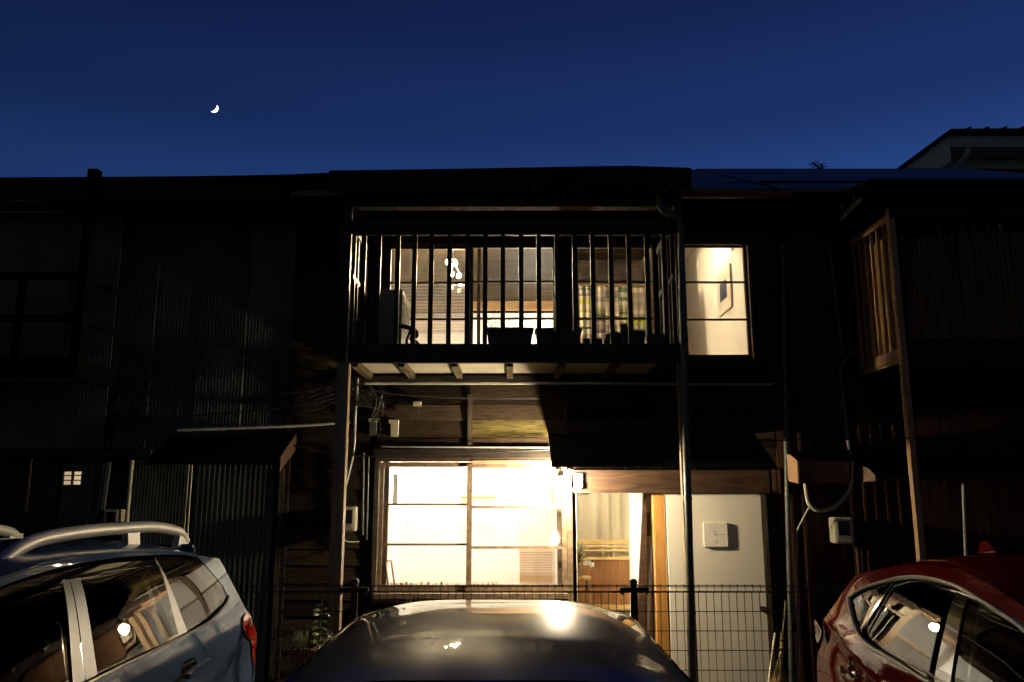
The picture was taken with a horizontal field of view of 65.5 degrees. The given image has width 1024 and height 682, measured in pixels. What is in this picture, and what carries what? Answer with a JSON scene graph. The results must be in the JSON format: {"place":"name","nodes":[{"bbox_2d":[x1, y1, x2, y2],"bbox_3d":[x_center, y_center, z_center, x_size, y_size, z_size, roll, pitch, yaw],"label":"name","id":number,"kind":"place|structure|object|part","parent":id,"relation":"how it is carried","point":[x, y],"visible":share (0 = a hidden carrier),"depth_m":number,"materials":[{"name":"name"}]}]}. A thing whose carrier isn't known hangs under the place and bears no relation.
{"place":"outdoors","nodes":[
{"label":"outdoors","id":0,"kind":"place"},
{"bbox_2d":[0,0,1023,176],"label":"sky","id":1,"kind":"structure","parent":0,"point":[117,88],"materials":[{"name":"blue"}]},
{"bbox_2d":[897,126,1023,168],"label":"pale house","id":2,"kind":"structure","parent":0,"point":[970,147],"depth_m":17.10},
{"label":"ground","id":3,"kind":"structure","parent":0,"visible":0},
{"bbox_2d":[0,521,256,681],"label":"blue suv","id":4,"kind":"object","parent":3,"relation":"on","point":[75,606],"visible":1,"depth_m":3.55,"materials":[{"name":"metal"}]},
{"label":"front window","id":5,"kind":"part","parent":4,"relation":"part of","materials":[{"name":"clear glass"}]},
{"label":"rear window","id":6,"kind":"part","parent":4,"relation":"part of","materials":[{"name":"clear glass"}]},
{"bbox_3d":[-1.612,1.802,3.595,0.074,0.788,1.291,0,-11,0],"label":"rear door","id":7,"kind":"part","parent":4,"relation":"part of","materials":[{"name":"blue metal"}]},
{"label":"quarter window","id":8,"kind":"part","parent":4,"relation":"part of","materials":[{"name":"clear glass"}]},
{"bbox_2d":[0,173,328,681],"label":"corrugated house","id":9,"kind":"structure","parent":3,"relation":"on","point":[201,274],"depth_m":7.87,"materials":[{"name":"metal"}]},
{"bbox_2d":[0,169,120,386],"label":"balcony","id":10,"kind":"structure","parent":9,"relation":"attached to","point":[74,366],"depth_m":7.21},
{"bbox_2d":[53,465,93,538],"bbox_3d":[-4.261,2.214,7.601,0.320,2.045,0.036,0,-11,0],"label":"door","id":11,"kind":"structure","parent":9,"relation":"in","point":[75,494],"depth_m":7.72,"materials":[{"name":"paint"}]},
{"bbox_2d":[97,462,104,512],"bbox_3d":[-3.947,1.408,7.652,0.036,0.486,0.012,0,-11,0],"label":"wall pipe","id":12,"kind":"object","parent":9,"relation":"attached to","point":[101,488],"depth_m":7.65,"materials":[{"name":"grey metal"}]},
{"bbox_2d":[100,462,110,509],"bbox_3d":[-3.892,1.389,7.635,0.058,0.454,0.040,0,-11,0],"label":"wall pipe","id":13,"kind":"object","parent":9,"relation":"attached to","point":[105,487],"depth_m":7.62,"materials":[{"name":"beige plastic"}]},
{"bbox_2d":[103,509,125,522],"bbox_3d":[-3.788,1.692,7.590,0.152,0.181,0.156,0,-11,0],"label":"electricity meter","id":14,"kind":"object","parent":9,"relation":"attached to","point":[113,515],"visible":0.52,"depth_m":7.53,"materials":[{"name":"beige plastic"}]},
{"bbox_2d":[105,512,115,521],"bbox_3d":[-3.788,1.663,7.520,0.091,0.098,0.003,0,-11,0],"label":"window","id":15,"kind":"structure","parent":14,"relation":"in","point":[110,516],"depth_m":7.52,"materials":[{"name":"black glass"}]},
{"bbox_2d":[125,460,133,521],"bbox_3d":[-3.643,1.459,7.581,0.038,0.639,0.038,0,-11,0],"label":"wall pipe","id":16,"kind":"object","parent":9,"relation":"attached to","point":[129,491],"depth_m":7.57,"materials":[{"name":"beige plastic"}]},
{"bbox_2d":[183,465,189,529],"bbox_3d":[-3.118,1.575,7.620,0.024,0.792,0.022,0,-11,0],"label":"wall pipe","id":17,"kind":"object","parent":9,"relation":"attached to","point":[186,500],"depth_m":7.63,"materials":[{"name":"beige plastic"}]},
{"bbox_2d":[186,465,192,532],"bbox_3d":[-3.087,1.575,7.620,0.018,0.792,0.018,0,-11,0],"label":"wall pipe","id":18,"kind":"object","parent":9,"relation":"attached to","point":[188,517],"depth_m":7.63,"materials":[{"name":"beige plastic"}]},
{"bbox_2d":[177,420,350,430],"bbox_3d":[-2.365,0.815,7.649,1.607,0.124,0.050,1,-11,-8],"label":"conduit","id":19,"kind":"object","parent":9,"relation":"attached to","point":[256,427],"visible":0.81,"depth_m":7.63,"materials":[{"name":"grey metal"}]},
{"bbox_2d":[106,439,549,456],"bbox_3d":[-2.457,1.031,7.681,5.636,0.172,0.016,0,-11,0],"label":"cable","id":20,"kind":"object","parent":9,"relation":"attached to","point":[331,452],"visible":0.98,"depth_m":7.67,"materials":[{"name":"black rubber"}]},
{"bbox_2d":[273,629,333,674],"bbox_3d":[-1.555,2.654,6.110,0.650,0.831,0.516,0,-11,0],"label":"flower pot","id":21,"kind":"object","parent":3,"relation":"on","point":[299,661],"visible":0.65,"depth_m":6.07,"materials":[{"name":"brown wood"}]},
{"bbox_2d":[308,598,329,648],"bbox_3d":[-1.482,2.511,6.061,0.169,1.053,0.074,0,-11,0],"label":"leafy plant","id":22,"kind":"object","parent":21,"relation":"in","point":[322,621],"visible":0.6,"depth_m":6.13,"materials":[{"name":"green plant"}]},
{"bbox_2d":[400,593,422,602],"bbox_3d":[-0.762,2.464,5.946,0.176,1.143,0.070,0,-11,0],"label":"dry twig","id":23,"kind":"object","parent":3,"relation":"on","point":[413,599],"visible":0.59,"depth_m":6.03,"materials":[{"name":"brown plant"}]},
{"bbox_2d":[284,600,691,681],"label":"grey car","id":24,"kind":"object","parent":3,"relation":"on","point":[495,641],"visible":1,"depth_m":2.74,"materials":[{"name":"paint"}]},
{"bbox_2d":[272,169,791,681],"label":"wooden house","id":25,"kind":"structure","parent":3,"relation":"on","point":[428,527],"depth_m":7.85,"materials":[{"name":"brown wood"}]},
{"bbox_2d":[345,506,358,531],"bbox_3d":[-1.560,1.694,7.590,0.169,0.233,0.156,0,-11,0],"label":"electricity meter","id":26,"kind":"object","parent":25,"relation":"attached to","point":[351,521],"visible":0.57,"depth_m":7.52,"materials":[{"name":"beige plastic"}]},
{"bbox_2d":[345,510,351,523],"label":"window","id":27,"kind":"structure","parent":26,"relation":"in","point":[348,520],"depth_m":7.52,"materials":[{"name":"black glass"}]},
{"bbox_2d":[347,378,358,482],"bbox_3d":[-1.564,0.911,7.749,0.135,1.096,0.041,-5,-12,24],"label":"wall pipe","id":28,"kind":"object","parent":25,"relation":"attached to","point":[354,434],"depth_m":7.73,"materials":[{"name":"grey plastic"}]},
{"bbox_2d":[361,452,364,534],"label":"wall pipe","id":29,"kind":"object","parent":25,"relation":"attached to","point":[363,476],"depth_m":7.65,"materials":[{"name":"grey metal"}]},
{"bbox_2d":[366,457,369,539],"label":"wall pipe","id":30,"kind":"object","parent":25,"relation":"attached to","point":[367,499],"depth_m":7.65,"materials":[{"name":"grey metal"}]},
{"bbox_2d":[369,419,377,434],"bbox_3d":[-1.363,0.844,7.815,0.077,0.160,0.074,0,-11,0],"label":"junction box","id":31,"kind":"object","parent":25,"relation":"attached to","point":[372,427],"visible":0.93,"depth_m":7.79,"materials":[{"name":"grey plastic"}]},
{"bbox_2d":[358,386,376,418],"bbox_3d":[-1.427,0.612,7.841,0.198,0.332,0.016,0,-11,0],"label":"cable","id":32,"kind":"object","parent":31,"relation":"attached to","point":[376,399],"visible":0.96,"depth_m":7.84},
{"bbox_2d":[389,420,398,436],"bbox_3d":[-1.159,0.857,7.813,0.092,0.160,0.074,0,-11,0],"label":"junction box","id":33,"kind":"object","parent":25,"relation":"attached to","point":[394,432],"visible":1,"depth_m":7.79,"materials":[{"name":"beige plastic"}]},
{"bbox_2d":[393,474,397,502],"bbox_3d":[-1.241,1.573,8.466,0.042,0.309,0.028,0,-11,0],"label":"framed print","id":34,"kind":"object","parent":25,"relation":"attached to","point":[395,479],"visible":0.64,"depth_m":8.46},
{"bbox_2d":[410,402,421,420],"bbox_3d":[-0.948,0.696,7.846,0.107,0.193,0.060,0,-11,0],"label":"insulator","id":35,"kind":"object","parent":25,"relation":"attached to","point":[415,404],"visible":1,"depth_m":7.83,"materials":[{"name":"beige ceramic"}]},
{"bbox_2d":[377,462,471,590],"bbox_3d":[-0.849,1.804,7.767,0.915,1.229,0.032,0,-11,0],"label":"window","id":36,"kind":"structure","parent":25,"relation":"in","point":[419,543],"depth_m":7.73,"materials":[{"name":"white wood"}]},
{"bbox_2d":[386,246,473,343],"bbox_3d":[-0.846,-0.328,8.166,0.897,1.329,0.032,0,-11,0],"label":"window","id":37,"kind":"structure","parent":25,"relation":"in","point":[439,288],"depth_m":8.17,"materials":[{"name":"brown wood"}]},
{"bbox_2d":[350,388,548,398],"bbox_3d":[-0.624,0.518,7.859,1.987,0.114,0.016,0,-11,0],"label":"cable","id":38,"kind":"object","parent":25,"relation":"attached to","point":[445,397],"visible":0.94,"depth_m":7.85,"materials":[{"name":"black rubber"}]},
{"bbox_2d":[446,250,460,277],"bbox_3d":[-0.677,-0.953,9.183,0.100,0.447,0.204,-5,-12,26],"label":"pendant lamp","id":39,"kind":"object","parent":25,"relation":"hanging from","point":[454,260],"visible":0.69,"depth_m":9.18,"materials":[{"name":"silver fabric"}]},
{"bbox_2d":[381,446,548,447],"bbox_3d":[-0.455,1.036,7.782,1.643,0.026,0.018,0,-11,0],"label":"conduit","id":40,"kind":"object","parent":25,"relation":"attached to","point":[459,447],"visible":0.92,"depth_m":7.78,"materials":[{"name":"grey metal"}]},
{"bbox_2d":[461,485,495,505],"bbox_3d":[-0.437,1.995,10.273,0.449,0.262,0.030,0,-11,0],"label":"painting","id":41,"kind":"object","parent":25,"relation":"attached to","point":[483,495],"visible":0.71,"depth_m":10.26},
{"bbox_2d":[469,245,554,343],"bbox_3d":[0.007,-0.336,8.122,0.910,1.329,0.032,0,-11,0],"label":"window","id":42,"kind":"structure","parent":25,"relation":"in","point":[472,247],"depth_m":8.16,"materials":[{"name":"brown wood"}]},
{"bbox_2d":[326,166,698,681],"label":"balcony","id":43,"kind":"structure","parent":25,"relation":"attached to","point":[360,353],"depth_m":7.22,"materials":[{"name":"paint"}]},
{"bbox_2d":[278,379,384,430],"bbox_3d":[-1.759,0.624,7.776,1.027,0.516,0.101,1,-11,-3],"label":"cable bundle","id":44,"kind":"object","parent":43,"relation":"hanging from","point":[366,399],"visible":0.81,"depth_m":7.77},
{"bbox_2d":[379,290,419,343],"bbox_3d":[-1.047,-0.097,7.699,0.401,0.701,0.622,0,-11,0],"label":"air conditioner","id":45,"kind":"object","parent":43,"relation":"on","point":[386,320],"visible":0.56,"depth_m":7.48,"materials":[{"name":"black metal"}]},
{"bbox_2d":[471,305,533,343],"bbox_3d":[-0.087,-0.076,7.326,0.575,0.523,0.193,0,-11,0],"label":"planter","id":46,"kind":"object","parent":43,"relation":"on","point":[511,335],"visible":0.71,"depth_m":7.23,"materials":[{"name":"black plastic"}]},
{"bbox_2d":[534,328,581,343],"bbox_3d":[0.424,0.036,7.298,0.432,0.293,0.180,0,-11,0],"label":"planter","id":47,"kind":"object","parent":43,"relation":"on","point":[548,335],"visible":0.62,"depth_m":7.23,"materials":[{"name":"black plastic"}]},
{"bbox_2d":[365,382,772,385],"bbox_3d":[0.559,0.423,7.836,4.014,0.036,0.026,0,-11,0],"label":"conduit","id":48,"kind":"object","parent":43,"relation":"attached to","point":[547,383],"visible":1,"depth_m":7.83,"materials":[{"name":"grey metal"}]},
{"bbox_2d":[583,338,589,343],"bbox_3d":[0.683,0.082,7.310,0.068,0.207,0.068,0,-11,0],"label":"flower pot","id":49,"kind":"object","parent":43,"relation":"on","point":[586,340],"visible":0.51,"depth_m":7.29,"materials":[{"name":"black plastic"}]},
{"bbox_2d":[602,333,623,343],"bbox_3d":[0.931,0.063,7.333,0.197,0.252,0.197,0,-11,0],"label":"flower pot","id":50,"kind":"object","parent":43,"relation":"on","point":[619,338],"visible":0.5,"depth_m":7.28,"materials":[{"name":"black plastic"}]},
{"bbox_2d":[619,324,628,343],"bbox_3d":[1.058,0.031,7.523,0.104,0.384,0.105,0,-11,0],"label":"flower pot","id":51,"kind":"object","parent":43,"relation":"on","point":[623,329],"visible":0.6,"depth_m":7.51,"materials":[{"name":"black plastic"}]},
{"bbox_2d":[633,330,644,343],"bbox_3d":[1.162,0.052,7.366,0.150,0.287,0.150,0,-11,0],"label":"flower pot","id":52,"kind":"object","parent":43,"relation":"on","point":[639,336],"visible":0.41,"depth_m":7.32,"materials":[{"name":"black plastic"}]},
{"bbox_2d":[646,333,664,343],"bbox_3d":[1.331,0.065,7.333,0.185,0.248,0.185,0,-11,0],"label":"flower pot","id":53,"kind":"object","parent":43,"relation":"on","point":[657,338],"visible":0.35,"depth_m":7.27,"materials":[{"name":"black plastic"}]},
{"bbox_2d":[655,189,695,681],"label":"downspout","id":54,"kind":"object","parent":43,"relation":"attached to","point":[678,221],"visible":0.94,"depth_m":6.85,"materials":[{"name":"black metal"}]},
{"bbox_2d":[466,464,566,590],"bbox_3d":[0.047,1.809,7.721,0.976,1.222,0.032,0,-11,0],"label":"window","id":55,"kind":"structure","parent":25,"relation":"in","point":[506,545],"depth_m":7.69,"materials":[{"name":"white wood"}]},
{"bbox_2d":[551,475,553,503],"bbox_3d":[0.424,1.559,8.367,0.025,0.296,0.028,0,-11,0],"label":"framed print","id":56,"kind":"object","parent":25,"relation":"attached to","point":[552,491],"visible":1,"depth_m":8.35,"materials":[{"name":"paper"}]},
{"bbox_2d":[554,467,572,488],"bbox_3d":[0.506,1.251,7.413,0.091,0.252,0.251,-10,-15,44],"label":"porch bulb","id":57,"kind":"object","parent":25,"relation":"hanging from","point":[561,483],"visible":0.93,"depth_m":7.33,"materials":[{"name":"white glass"}]},
{"bbox_2d":[570,474,582,491],"bbox_3d":[0.617,1.364,7.651,0.122,0.172,0.074,0,-11,0],"label":"light sensor","id":58,"kind":"object","parent":25,"relation":"attached to","point":[578,480],"visible":1,"depth_m":7.64,"materials":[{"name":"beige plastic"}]},
{"bbox_2d":[578,575,590,603],"bbox_3d":[0.755,2.871,8.517,0.222,0.682,0.222,0,-11,0],"label":"wooden stool","id":59,"kind":"object","parent":25,"relation":"on","point":[587,579],"visible":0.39,"depth_m":8.49,"materials":[{"name":"brown wood"}]},
{"bbox_2d":[577,542,586,576],"bbox_3d":[0.718,2.360,8.622,0.205,0.358,0.182,-6,-12,29],"label":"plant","id":60,"kind":"object","parent":59,"relation":"on","point":[579,568],"visible":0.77,"depth_m":8.59,"materials":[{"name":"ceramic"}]},
{"bbox_2d":[580,553,593,567],"bbox_3d":[0.766,2.333,8.497,0.083,0.158,0.247,9,-14,-39],"label":"white orchid","id":61,"kind":"object","parent":60,"relation":"in","point":[589,563],"visible":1,"depth_m":8.44,"materials":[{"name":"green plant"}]},
{"bbox_2d":[576,493,629,556],"bbox_3d":[1.022,1.883,9.536,0.765,1.392,0.108,0,-11,0],"label":"curtain","id":62,"kind":"object","parent":25,"relation":"hanging from","point":[602,516],"visible":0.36,"depth_m":9.49,"materials":[{"name":"beige fabric"}]},
{"bbox_2d":[577,540,629,608],"bbox_3d":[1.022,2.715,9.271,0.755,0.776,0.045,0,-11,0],"label":"cabinet","id":63,"kind":"object","parent":25,"relation":"attached to","point":[609,570],"visible":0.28,"depth_m":9.26,"materials":[{"name":"brown wood"}]},
{"bbox_2d":[578,284,645,343],"bbox_3d":[1.214,-0.298,9.662,0.880,0.796,0.040,0,-11,0],"label":"striped cloth","id":64,"kind":"object","parent":25,"relation":"hanging from","point":[602,298],"visible":0.44,"depth_m":9.69,"materials":[{"name":"multicoloured fabric"}]},
{"bbox_2d":[577,245,652,327],"bbox_3d":[1.076,-0.336,8.122,0.856,1.329,0.032,0,-11,0],"label":"window","id":65,"kind":"structure","parent":25,"relation":"in","point":[578,246],"depth_m":8.16,"materials":[{"name":"brown wood"}]},
{"bbox_2d":[629,493,646,629],"bbox_3d":[1.268,2.281,8.149,0.156,1.674,0.660,0,-11,0],"label":"folded door","id":66,"kind":"structure","parent":25,"relation":"attached to","point":[638,532],"depth_m":7.96,"materials":[{"name":"white paint"}]},
{"bbox_2d":[629,493,642,616],"bbox_3d":[1.263,2.286,8.174,0.146,1.674,0.610,0,-11,0],"label":"door panel","id":67,"kind":"structure","parent":66,"relation":"in","point":[635,499],"depth_m":8.22,"materials":[{"name":"white paint"}]},
{"bbox_2d":[647,513,650,535],"bbox_3d":[1.375,1.851,8.043,0.044,0.231,0.028,0,-11,0],"label":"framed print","id":68,"kind":"object","parent":25,"relation":"attached to","point":[648,526],"visible":0.79,"depth_m":8.03,"materials":[{"name":"brown wood"}]},
{"bbox_2d":[650,284,653,332],"bbox_3d":[1.648,-0.281,9.099,0.145,0.750,0.040,0,-11,0],"label":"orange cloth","id":69,"kind":"object","parent":25,"relation":"hanging from","point":[652,306],"visible":0.06,"depth_m":9.14,"materials":[{"name":"brown fabric"}]},
{"bbox_2d":[674,246,751,357],"bbox_3d":[2.041,-0.408,8.136,0.763,1.194,0.032,0,-11,0],"label":"window","id":70,"kind":"structure","parent":25,"relation":"in","point":[745,281],"depth_m":8.11,"materials":[{"name":"brown wood"}]},
{"bbox_2d":[703,523,727,546],"bbox_3d":[1.950,1.855,7.630,0.230,0.222,0.028,0,-11,0],"label":"sign","id":71,"kind":"object","parent":25,"relation":"attached to","point":[715,534],"visible":1,"depth_m":7.62,"materials":[{"name":"white"}]},
{"bbox_2d":[665,493,771,681],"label":"door","id":72,"kind":"structure","parent":25,"relation":"in","point":[741,562],"depth_m":7.56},
{"bbox_2d":[717,263,732,316],"bbox_3d":[2.385,-0.563,8.929,0.025,0.487,0.535,0,-11,0],"label":"framed print","id":73,"kind":"object","parent":25,"relation":"attached to","point":[725,298],"visible":0.99,"depth_m":8.86},
{"bbox_2d":[234,579,847,681],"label":"fence","id":74,"kind":"object","parent":3,"relation":"on","point":[354,588],"visible":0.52,"depth_m":5.40,"materials":[{"name":"black metal"}]},
{"bbox_2d":[771,600,786,681],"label":"bamboo broom","id":75,"kind":"object","parent":3,"relation":"on","point":[783,677],"visible":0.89,"depth_m":6.88,"materials":[{"name":"wicker"}]},
{"bbox_2d":[768,633,775,681],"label":"white stick","id":76,"kind":"object","parent":75,"relation":"on","point":[772,652],"visible":0.93,"depth_m":7.00,"materials":[{"name":"white plastic"}]},
{"bbox_2d":[695,169,1023,681],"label":"dark house","id":77,"kind":"structure","parent":3,"relation":"on","point":[805,226],"depth_m":7.87,"materials":[{"name":"brown wood"}]},
{"bbox_2d":[780,243,793,681],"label":"wall pipe","id":78,"kind":"object","parent":77,"relation":"attached to","point":[786,445],"depth_m":7.71,"materials":[{"name":"grey metal"}]},
{"bbox_2d":[796,506,809,678],"bbox_3d":[2.737,2.327,7.396,0.080,1.583,0.308,4,-11,-22],"label":"conduit","id":79,"kind":"object","parent":77,"relation":"attached to","point":[798,527],"visible":0.98,"depth_m":7.49,"materials":[{"name":"grey plastic"}]},
{"bbox_2d":[808,160,827,168],"bbox_3d":[4.698,-2.398,12.148,0.278,0.722,0.106,0,-11,0],"label":"tv antenna","id":80,"kind":"object","parent":77,"relation":"attached to","point":[821,165],"visible":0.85,"depth_m":12.20,"materials":[{"name":"paint"}]},
{"bbox_2d":[787,453,849,483],"bbox_3d":[2.900,1.208,7.585,0.485,0.302,0.355,0,-11,0],"label":"tin hood","id":81,"kind":"object","parent":77,"relation":"attached to","point":[818,467],"visible":1,"depth_m":7.42,"materials":[{"name":"beige paint"}]},
{"bbox_2d":[803,461,853,512],"bbox_3d":[2.997,1.365,7.479,0.527,0.479,0.091,1,-11,-7],"label":"conduit","id":82,"kind":"object","parent":77,"relation":"attached to","point":[836,504],"visible":0.99,"depth_m":7.44,"materials":[{"name":"beige plastic"}]},
{"bbox_2d":[828,243,844,354],"bbox_3d":[3.262,-0.430,8.016,0.080,1.150,0.032,0,-11,0],"label":"wall pipe","id":83,"kind":"object","parent":77,"relation":"attached to","point":[835,299],"depth_m":8.00,"materials":[{"name":"black metal"}]},
{"bbox_2d":[829,517,853,543],"bbox_3d":[3.123,1.794,7.551,0.184,0.243,0.156,0,-11,0],"label":"electricity meter","id":84,"kind":"object","parent":77,"relation":"attached to","point":[841,530],"visible":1,"depth_m":7.49,"materials":[{"name":"beige plastic"}]},
{"bbox_2d":[838,521,850,534],"bbox_3d":[3.122,1.759,7.482,0.110,0.131,0.003,0,-11,0],"label":"window","id":85,"kind":"structure","parent":84,"relation":"in","point":[843,526],"depth_m":7.48,"materials":[{"name":"black glass"}]},
{"bbox_2d":[839,350,857,456],"bbox_3d":[3.280,0.597,7.698,0.191,1.034,0.054,-3,-11,17],"label":"conduit","id":86,"kind":"object","parent":77,"relation":"attached to","point":[842,363],"visible":1,"depth_m":7.71,"materials":[{"name":"black plastic"}]},
{"bbox_2d":[823,179,1023,560],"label":"balcony","id":87,"kind":"structure","parent":77,"relation":"attached to","point":[889,348],"depth_m":7.25,"materials":[{"name":"beige paint"}]},
{"bbox_2d":[839,193,861,221],"bbox_3d":[3.254,-1.313,7.673,0.021,0.176,0.502,0,-11,0],"label":"laundry hanger","id":88,"kind":"object","parent":87,"relation":"hanging from","point":[850,210],"visible":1,"depth_m":7.64,"materials":[{"name":"beige plastic"}]},
{"bbox_2d":[961,484,966,555],"bbox_3d":[4.044,2.205,7.116,0.190,1.823,0.028,0,-11,0],"label":"wall pipe","id":89,"kind":"object","parent":77,"relation":"attached to","point":[964,519],"depth_m":7.21,"materials":[{"name":"grey metal"}]},
{"bbox_2d":[814,541,1023,681],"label":"red car","id":90,"kind":"object","parent":3,"relation":"on","point":[954,619],"visible":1,"depth_m":3.65,"materials":[{"name":"paint"}]},
{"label":"quarter window","id":91,"kind":"part","parent":90,"relation":"part of","materials":[{"name":"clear glass"}]},
{"bbox_3d":[1.827,1.801,3.791,0.099,0.855,1.215,0,-11,0],"label":"rear door","id":92,"kind":"part","parent":90,"relation":"part of","materials":[{"name":"red paint"}]},
{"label":"rear window","id":93,"kind":"part","parent":90,"relation":"part of","materials":[{"name":"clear glass"}]},
{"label":"front window","id":94,"kind":"part","parent":90,"relation":"part of","materials":[{"name":"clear glass"}]}
]}

